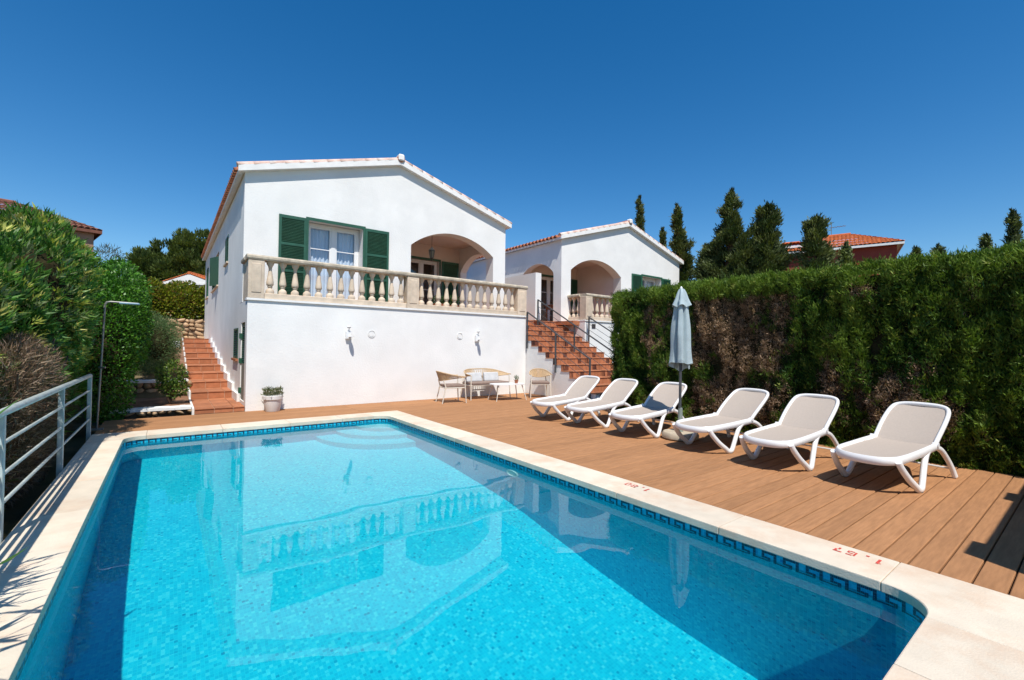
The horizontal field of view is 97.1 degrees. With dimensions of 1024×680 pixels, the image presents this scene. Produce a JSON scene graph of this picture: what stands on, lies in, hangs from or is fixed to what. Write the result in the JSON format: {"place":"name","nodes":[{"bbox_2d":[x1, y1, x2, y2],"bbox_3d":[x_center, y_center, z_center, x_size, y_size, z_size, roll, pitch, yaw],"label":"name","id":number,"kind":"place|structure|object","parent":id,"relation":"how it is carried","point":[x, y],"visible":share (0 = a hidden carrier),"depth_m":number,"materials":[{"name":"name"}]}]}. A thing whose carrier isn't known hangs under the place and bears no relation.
{"place":"outdoors","nodes":[
{"label":"outdoors","id":0,"kind":"place"},
{"bbox_2d":[0,399,27,564],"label":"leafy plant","id":1,"kind":"object","parent":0,"point":[13,556],"visible":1,"depth_m":2.29,"materials":[{"name":"green plant"}]},
{"bbox_2d":[42,398,73,480],"bbox_3d":[-5.774,1.191,5.566,0.679,1.061,0.479,0,-1,25],"label":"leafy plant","id":2,"kind":"object","parent":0,"point":[56,439],"visible":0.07,"depth_m":5.55,"materials":[{"name":"green plant"}]},
{"bbox_2d":[3,361,171,540],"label":"ground","id":3,"kind":"structure","parent":0,"point":[19,510],"depth_m":6.95,"materials":[{"name":"brown soil"}]},
{"bbox_2d":[4,456,17,490],"bbox_3d":[-4.829,1.310,4.252,0.443,0.952,0.633,1,-1,-11],"label":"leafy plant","id":4,"kind":"object","parent":3,"relation":"on","point":[10,480],"visible":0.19,"depth_m":4.32,"materials":[{"name":"green plant"}]},
{"bbox_2d":[0,330,71,512],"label":"dry bush","id":5,"kind":"object","parent":3,"relation":"on","point":[22,444],"visible":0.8,"depth_m":4.50,"materials":[{"name":"brown plant"}]},
{"bbox_2d":[0,374,92,543],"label":"pool fence","id":6,"kind":"object","parent":3,"relation":"on","point":[61,425],"visible":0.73,"depth_m":4.26,"materials":[{"name":"white metal"}]},
{"bbox_2d":[0,198,102,267],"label":"brown roofed building","id":7,"kind":"structure","parent":3,"relation":"on","point":[83,231],"depth_m":20.42,"materials":[{"name":"tile"}]},
{"bbox_2d":[0,200,106,456],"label":"oleander bush","id":8,"kind":"object","parent":3,"relation":"on","point":[39,295],"visible":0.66,"depth_m":5.69,"materials":[{"name":"green plant"}]},
{"bbox_2d":[91,243,131,263],"bbox_3d":[-13.387,-1.411,14.925,1.227,3.686,1.250,1,-1,-37],"label":"twiggy tree","id":9,"kind":"object","parent":3,"relation":"on","point":[108,252],"visible":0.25,"depth_m":14.90,"materials":[{"name":"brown plant"}]},
{"bbox_2d":[70,276,204,319],"bbox_3d":[-16.118,-1.620,20.858,7.190,2.862,2.200,1,-1,-42],"label":"back hedge","id":10,"kind":"object","parent":3,"relation":"on","point":[177,299],"visible":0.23,"depth_m":20.70,"materials":[{"name":"green plant"}]},
{"bbox_2d":[112,328,189,407],"bbox_3d":[-11.271,0.394,13.885,2.020,1.934,13.450,1,-1,-37],"label":"soil bed","id":11,"kind":"object","parent":3,"relation":"on","point":[154,402],"visible":0.06,"depth_m":10.08,"materials":[{"name":"brown soil"}]},
{"bbox_2d":[58,237,154,424],"bbox_3d":[-8.268,-0.216,8.676,2.237,3.530,3.388,1,-1,-37],"label":"evergreen bush","id":12,"kind":"object","parent":11,"relation":"on","point":[126,326],"visible":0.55,"depth_m":8.17,"materials":[{"name":"green plant"}]},
{"bbox_2d":[109,405,190,419],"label":"stone wall","id":13,"kind":"structure","parent":11,"relation":"on","point":[156,411],"depth_m":8.73,"materials":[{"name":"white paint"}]},
{"bbox_2d":[130,310,184,375],"bbox_3d":[-9.299,0.110,11.659,3.135,1.868,1.323,0,-1,41],"label":"feathery shrub","id":14,"kind":"object","parent":11,"relation":"on","point":[164,345],"visible":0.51,"depth_m":11.12,"materials":[{"name":"green plant"}]},
{"bbox_2d":[154,359,190,403],"bbox_3d":[-7.163,0.880,9.546,0.665,0.998,0.631,1,-1,-37],"label":"lemon shrub","id":15,"kind":"object","parent":11,"relation":"on","point":[173,384],"visible":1,"depth_m":9.49,"materials":[{"name":"green plant"}]},
{"bbox_2d":[114,379,192,395],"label":"stone wall","id":16,"kind":"structure","parent":3,"relation":"on","point":[146,385],"depth_m":10.59,"materials":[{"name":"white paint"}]},
{"bbox_2d":[125,227,210,284],"bbox_3d":[-21.583,-3.963,30.910,7.764,8.041,4.322,1,-1,-37],"label":"pine tree","id":17,"kind":"object","parent":3,"relation":"on","point":[185,248],"visible":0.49,"depth_m":29.57,"materials":[{"name":"green plant"}]},
{"bbox_2d":[157,318,204,338],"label":"stone wall","id":18,"kind":"structure","parent":3,"relation":"on","point":[193,328],"depth_m":20.33,"materials":[{"name":"beige stone"}]},
{"bbox_2d":[163,271,204,287],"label":"white house","id":19,"kind":"structure","parent":3,"relation":"on","point":[199,279],"depth_m":26.86,"materials":[{"name":"white paint"}]},
{"bbox_2d":[182,338,244,414],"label":"garden staircase","id":20,"kind":"structure","parent":3,"relation":"on","point":[211,390],"depth_m":11.52,"materials":[{"name":"tile"}]},
{"bbox_2d":[201,154,525,410],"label":"house","id":21,"kind":"structure","parent":3,"relation":"on","point":[399,212],"depth_m":11.39,"materials":[{"name":"paint"}]},
{"bbox_2d":[241,363,243,400],"bbox_3d":[-5.787,0.905,9.770,0.050,0.790,0.650,1,-1,-37],"label":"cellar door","id":22,"kind":"structure","parent":21,"relation":"in","point":[242,364],"depth_m":9.81,"materials":[{"name":"wood"}]},
{"bbox_2d":[308,223,358,299],"bbox_3d":[-4.551,-1.829,11.429,1.280,2.055,0.164,1,-1,-37],"label":"window","id":23,"kind":"structure","parent":21,"relation":"in","point":[327,244],"depth_m":11.41,"materials":[{"name":"white glass"}]},
{"bbox_2d":[306,217,365,276],"bbox_3d":[-4.330,-1.857,11.138,1.420,2.110,0.023,1,-1,-37],"label":"window frame","id":24,"kind":"structure","parent":21,"relation":"in","point":[308,218],"depth_m":11.12,"materials":[{"name":"green paint"}]},
{"bbox_2d":[345,326,353,338],"bbox_3d":[-3.729,-0.174,10.408,0.140,0.300,0.254,1,-1,-37],"label":"wall lamp","id":25,"kind":"object","parent":21,"relation":"attached to","point":[348,334],"visible":1,"depth_m":10.44,"materials":[{"name":"white plastic"}]},
{"bbox_2d":[368,330,374,337],"bbox_3d":[-3.364,-0.144,10.837,0.185,0.185,0.016,1,-1,-37],"label":"wall vent","id":26,"kind":"object","parent":21,"relation":"attached to","point":[371,333],"depth_m":10.83,"materials":[{"name":"white paint"}]},
{"bbox_2d":[241,253,527,315],"bbox_3d":[-2.736,-1.252,11.810,7.425,0.900,0.872,1,-1,-37],"label":"balustrade","id":27,"kind":"object","parent":21,"relation":"on","point":[410,293],"visible":0.99,"depth_m":10.93,"materials":[{"name":"stone"}]},
{"bbox_2d":[411,259,436,304],"bbox_3d":[-3.234,-1.718,15.467,1.260,2.020,0.530,1,-1,-37],"label":"porch door","id":28,"kind":"structure","parent":21,"relation":"in","point":[417,266],"depth_m":15.62,"materials":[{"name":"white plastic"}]},
{"bbox_2d":[429,247,434,260],"bbox_3d":[-2.281,-2.612,12.861,0.196,0.720,0.173,1,-1,-37],"label":"hanging lantern","id":29,"kind":"object","parent":21,"relation":"hanging from","point":[431,252],"visible":1,"depth_m":12.81,"materials":[{"name":"black metal"}]},
{"bbox_2d":[432,295,444,305],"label":"potted plant","id":30,"kind":"object","parent":21,"relation":"on","point":[441,300],"visible":0.33,"depth_m":13.72,"materials":[{"name":"green plant"}]},
{"bbox_2d":[448,295,460,306],"bbox_3d":[-1.815,-1.071,14.058,0.432,0.691,0.425,1,-1,-37],"label":"potted plant","id":31,"kind":"object","parent":21,"relation":"on","point":[457,301],"visible":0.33,"depth_m":14.03,"materials":[{"name":"green plant"}]},
{"bbox_2d":[475,331,482,341],"bbox_3d":[-0.908,-0.108,12.546,0.140,0.300,0.254,1,-1,-37],"label":"wall lamp","id":32,"kind":"object","parent":21,"relation":"attached to","point":[477,338],"visible":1,"depth_m":12.57,"materials":[{"name":"white plastic"}]},
{"bbox_2d":[466,272,540,319],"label":"privacy wall","id":33,"kind":"structure","parent":21,"relation":"on","point":[532,281],"depth_m":15.53,"materials":[{"name":"white paint"}]},
{"bbox_2d":[15,419,925,678],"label":"pool basin","id":34,"kind":"object","parent":3,"relation":"in","point":[857,587],"visible":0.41,"depth_m":3.96,"materials":[{"name":"teal tile"}]},
{"bbox_2d":[15,421,922,679],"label":"pool water","id":35,"kind":"structure","parent":34,"relation":"in","point":[381,550],"depth_m":2.86,"materials":[{"name":"teal liquid"}]},
{"bbox_2d":[0,410,1023,679],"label":"coping","id":36,"kind":"object","parent":34,"relation":"on","point":[966,630],"visible":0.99,"depth_m":2.99,"materials":[{"name":"stone"}]},
{"bbox_2d":[832,548,881,563],"bbox_3d":[2.368,1.472,3.095,0.094,0.001,0.268,1,-1,-37],"label":"depth mark","id":37,"kind":"object","parent":36,"relation":"on","point":[877,562],"visible":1,"depth_m":3.12,"materials":[{"name":"red paint"}]},
{"bbox_2d":[94,393,1023,598],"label":"deck","id":38,"kind":"structure","parent":3,"relation":"on","point":[966,525],"depth_m":4.84,"materials":[{"name":"brown wood"}]},
{"bbox_2d":[91,301,139,430],"bbox_3d":[-6.381,0.397,7.275,0.570,2.049,0.174,1,-1,-37],"label":"pool shower","id":39,"kind":"object","parent":38,"relation":"on","point":[101,360],"visible":0.93,"depth_m":7.17,"materials":[{"name":"metal"}]},
{"bbox_2d":[261,385,283,411],"bbox_3d":[-4.946,1.202,9.337,0.420,0.534,0.450,1,-1,-37],"label":"potted plant","id":40,"kind":"object","parent":38,"relation":"on","point":[272,399],"visible":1,"depth_m":9.23,"materials":[{"name":"green plant"}]},
{"bbox_2d":[435,371,466,403],"bbox_3d":[-1.540,1.148,11.164,0.693,0.787,0.627,1,-1,-27],"label":"armchair","id":41,"kind":"object","parent":38,"relation":"on","point":[443,376],"visible":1,"depth_m":10.98,"materials":[{"name":"beige wicker"}]},
{"bbox_2d":[460,368,510,399],"bbox_3d":[-0.749,1.174,12.246,1.327,0.787,0.693,1,-1,-37],"label":"sofa","id":42,"kind":"object","parent":38,"relation":"on","point":[473,378],"visible":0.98,"depth_m":12.24,"materials":[{"name":"beige metal"}]},
{"bbox_2d":[488,383,526,401],"bbox_3d":[-0.124,1.356,11.846,0.940,0.428,0.540,1,-1,-29],"label":"coffee table","id":43,"kind":"object","parent":38,"relation":"on","point":[515,384],"visible":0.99,"depth_m":11.83,"materials":[{"name":"white plastic"}]},
{"bbox_2d":[529,368,551,397],"bbox_3d":[0.764,1.199,12.626,0.627,0.787,0.693,1,-1,-4],"label":"armchair","id":44,"kind":"object","parent":38,"relation":"on","point":[534,372],"visible":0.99,"depth_m":12.74,"materials":[{"name":"beige wicker"}]},
{"bbox_2d":[526,311,590,398],"bbox_3d":[1.225,0.362,12.615,0.040,2.457,2.610,1,-1,-37],"label":"stair railing","id":45,"kind":"object","parent":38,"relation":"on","point":[555,340],"visible":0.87,"depth_m":12.61,"materials":[{"name":"grey metal"}]},
{"bbox_2d":[530,375,600,420],"bbox_3d":[1.087,1.147,9.055,1.639,0.809,0.696,1,-1,-43],"label":"sun lounger","id":46,"kind":"object","parent":38,"relation":"on","point":[580,388],"visible":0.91,"depth_m":9.12,"materials":[{"name":"white plastic"}]},
{"bbox_2d":[588,317,610,345],"bbox_3d":[3.366,0.500,14.124,0.040,2.582,2.669,1,-1,-37],"label":"stair railing","id":47,"kind":"object","parent":38,"relation":"on","point":[589,318],"visible":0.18,"depth_m":15.14,"materials":[{"name":"grey metal"}]},
{"bbox_2d":[564,378,638,427],"bbox_3d":[1.675,1.144,8.348,1.639,0.809,0.696,1,-1,-42],"label":"sun lounger","id":48,"kind":"object","parent":38,"relation":"on","point":[616,394],"visible":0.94,"depth_m":8.41,"materials":[{"name":"white plastic"}]},
{"bbox_2d":[609,382,686,437],"bbox_3d":[2.299,1.141,7.541,1.639,0.809,0.696,1,-1,-42],"label":"sun lounger","id":49,"kind":"object","parent":38,"relation":"on","point":[662,400],"visible":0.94,"depth_m":7.59,"materials":[{"name":"white plastic"}]},
{"bbox_2d":[662,286,698,441],"bbox_3d":[2.631,0.347,7.049,0.550,2.370,0.550,1,-1,-37],"label":"parasol","id":50,"kind":"object","parent":38,"relation":"on","point":[680,359],"visible":0.97,"depth_m":6.98,"materials":[{"name":"blue fabric"}]},
{"bbox_2d":[672,388,768,453],"bbox_3d":[3.050,1.137,6.550,1.639,0.809,0.696,1,-1,-32],"label":"sun lounger","id":51,"kind":"object","parent":38,"relation":"on","point":[739,408],"visible":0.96,"depth_m":6.60,"materials":[{"name":"white plastic"}]},
{"bbox_2d":[739,394,841,470],"bbox_3d":[3.549,1.133,5.727,1.639,0.809,0.696,1,-1,-36],"label":"sun lounger","id":52,"kind":"object","parent":38,"relation":"on","point":[804,419],"visible":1,"depth_m":5.79,"materials":[{"name":"white plastic"}]},
{"bbox_2d":[830,401,957,492],"bbox_3d":[4.186,1.130,4.958,1.639,0.809,0.696,1,-1,-31],"label":"sun lounger","id":53,"kind":"object","parent":38,"relation":"on","point":[905,432],"visible":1,"depth_m":5.00,"materials":[{"name":"white plastic"}]},
{"bbox_2d":[525,320,613,400],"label":"staircase","id":54,"kind":"structure","parent":3,"relation":"on","point":[564,377],"depth_m":13.40,"materials":[{"name":"tile"}]},
{"bbox_2d":[537,299,613,372],"bbox_3d":[1.928,-0.029,13.852,0.040,2.717,3.569,1,-1,-37],"label":"stair railing","id":55,"kind":"object","parent":54,"relation":"on","point":[538,313],"visible":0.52,"depth_m":13.87,"materials":[{"name":"grey metal"}]},
{"bbox_2d":[466,219,683,357],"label":"house","id":56,"kind":"structure","parent":3,"relation":"on","point":[607,260],"depth_m":17.73,"materials":[{"name":"paint"}]},
{"bbox_2d":[540,276,553,320],"bbox_3d":[1.364,-1.609,18.951,1.260,2.020,0.530,1,-1,-37],"label":"porch door","id":57,"kind":"structure","parent":56,"relation":"in","point":[546,282],"depth_m":19.20,"materials":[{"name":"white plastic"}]},
{"bbox_2d":[544,304,552,320],"bbox_3d":[1.726,-0.989,17.560,0.680,0.730,0.700,1,-1,-37],"label":"garden table","id":58,"kind":"object","parent":56,"relation":"on","point":[547,308],"visible":0.19,"depth_m":17.60,"materials":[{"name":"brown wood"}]},
{"bbox_2d":[567,293,619,320],"bbox_3d":[4.751,-1.072,17.732,6.695,0.900,1.282,1,-1,-37],"label":"balustrade","id":59,"kind":"object","parent":56,"relation":"on","point":[585,309],"visible":0.29,"depth_m":15.64,"materials":[{"name":"stone"}]},
{"bbox_2d":[643,278,654,288],"bbox_3d":[5.609,-1.589,19.128,1.280,2.055,0.164,1,-1,-37],"label":"window","id":60,"kind":"structure","parent":56,"relation":"in","point":[649,282],"depth_m":19.31,"materials":[{"name":"white glass"}]},
{"bbox_2d":[641,274,661,286],"bbox_3d":[5.830,-1.618,18.837,1.420,2.110,0.023,1,-1,-37],"label":"window frame","id":61,"kind":"structure","parent":56,"relation":"in","point":[641,274],"depth_m":18.79,"materials":[{"name":"green paint"}]},
{"bbox_2d":[634,195,645,230],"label":"conifer tree","id":62,"kind":"object","parent":3,"relation":"on","point":[639,218],"visible":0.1,"depth_m":23.71,"materials":[{"name":"green plant"}]},
{"bbox_2d":[659,227,667,248],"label":"conifer tree","id":63,"kind":"object","parent":3,"relation":"on","point":[662,236],"visible":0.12,"depth_m":23.27,"materials":[{"name":"green plant"}]},
{"bbox_2d":[668,202,696,282],"bbox_3d":[7.851,-1.917,21.066,3.501,9.064,3.160,1,-1,0],"label":"conifer tree","id":64,"kind":"object","parent":3,"relation":"on","point":[678,242],"visible":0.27,"depth_m":20.81,"materials":[{"name":"green plant"}]},
{"bbox_2d":[688,238,726,280],"bbox_3d":[9.036,-0.968,19.741,4.154,6.996,3.811,1,-1,15],"label":"conifer tree","id":65,"kind":"object","parent":3,"relation":"on","point":[697,270],"visible":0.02,"depth_m":19.59,"materials":[{"name":"green plant"}]},
{"bbox_2d":[694,187,762,280],"bbox_3d":[9.517,-1.842,18.878,4.588,9.361,7.187,1,-1,-37],"label":"conifer tree","id":66,"kind":"object","parent":3,"relation":"on","point":[729,232],"visible":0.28,"depth_m":18.75,"materials":[{"name":"green plant"}]},
{"bbox_2d":[718,238,777,286],"bbox_3d":[9.792,-0.919,18.483,4.224,6.506,4.157,1,-1,-37],"label":"conifer tree","id":67,"kind":"object","parent":3,"relation":"on","point":[744,264],"visible":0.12,"depth_m":18.00,"materials":[{"name":"green plant"}]},
{"bbox_2d":[746,200,794,274],"bbox_3d":[10.540,-1.582,18.235,3.676,8.115,3.333,0,-1,37],"label":"conifer tree","id":68,"kind":"object","parent":3,"relation":"on","point":[768,234],"visible":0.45,"depth_m":17.92,"materials":[{"name":"green plant"}]},
{"bbox_2d":[789,212,841,281],"bbox_3d":[11.369,-1.140,17.005,2.898,7.158,3.152,0,-1,22],"label":"conifer tree","id":69,"kind":"object","parent":3,"relation":"on","point":[818,249],"visible":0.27,"depth_m":16.46,"materials":[{"name":"green plant"}]},
{"bbox_2d":[608,238,1023,476],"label":"cypress hedge","id":70,"kind":"object","parent":3,"relation":"on","point":[945,329],"visible":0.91,"depth_m":6.33,"materials":[{"name":"green plant"}]},
{"bbox_2d":[785,233,904,276],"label":"red house","id":71,"kind":"structure","parent":3,"relation":"on","point":[874,246],"depth_m":26.52,"materials":[{"name":"orange tile"}]},
{"bbox_2d":[780,241,802,250],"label":"red house wing","id":72,"kind":"structure","parent":71,"relation":"attached to","point":[796,243],"depth_m":29.28,"materials":[{"name":"paint"}]},
{"bbox_2d":[837,240,858,275],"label":"conifer tree","id":73,"kind":"object","parent":3,"relation":"on","point":[846,254],"visible":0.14,"depth_m":17.65,"materials":[{"name":"green plant"}]},
{"bbox_2d":[906,245,922,255],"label":"conifer tree","id":74,"kind":"object","parent":3,"relation":"on","point":[917,250],"visible":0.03,"depth_m":19.35,"materials":[{"name":"green plant"}]},
{"bbox_2d":[929,243,947,254],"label":"conifer tree","id":75,"kind":"object","parent":3,"relation":"on","point":[939,247],"visible":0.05,"depth_m":18.86,"materials":[{"name":"green plant"}]},
{"bbox_2d":[976,233,995,250],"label":"conifer tree","id":76,"kind":"object","parent":3,"relation":"on","point":[985,239],"visible":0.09,"depth_m":17.92,"materials":[{"name":"green plant"}]},
{"bbox_2d":[999,207,1023,246],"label":"conifer tree","id":77,"kind":"object","parent":3,"relation":"on","point":[1013,231],"visible":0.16,"depth_m":16.06,"materials":[{"name":"green plant"}]},
{"bbox_2d":[0,0,1023,278],"label":"sky","id":78,"kind":"structure","parent":0,"point":[132,120],"materials":[{"name":"blue"}]}
]}

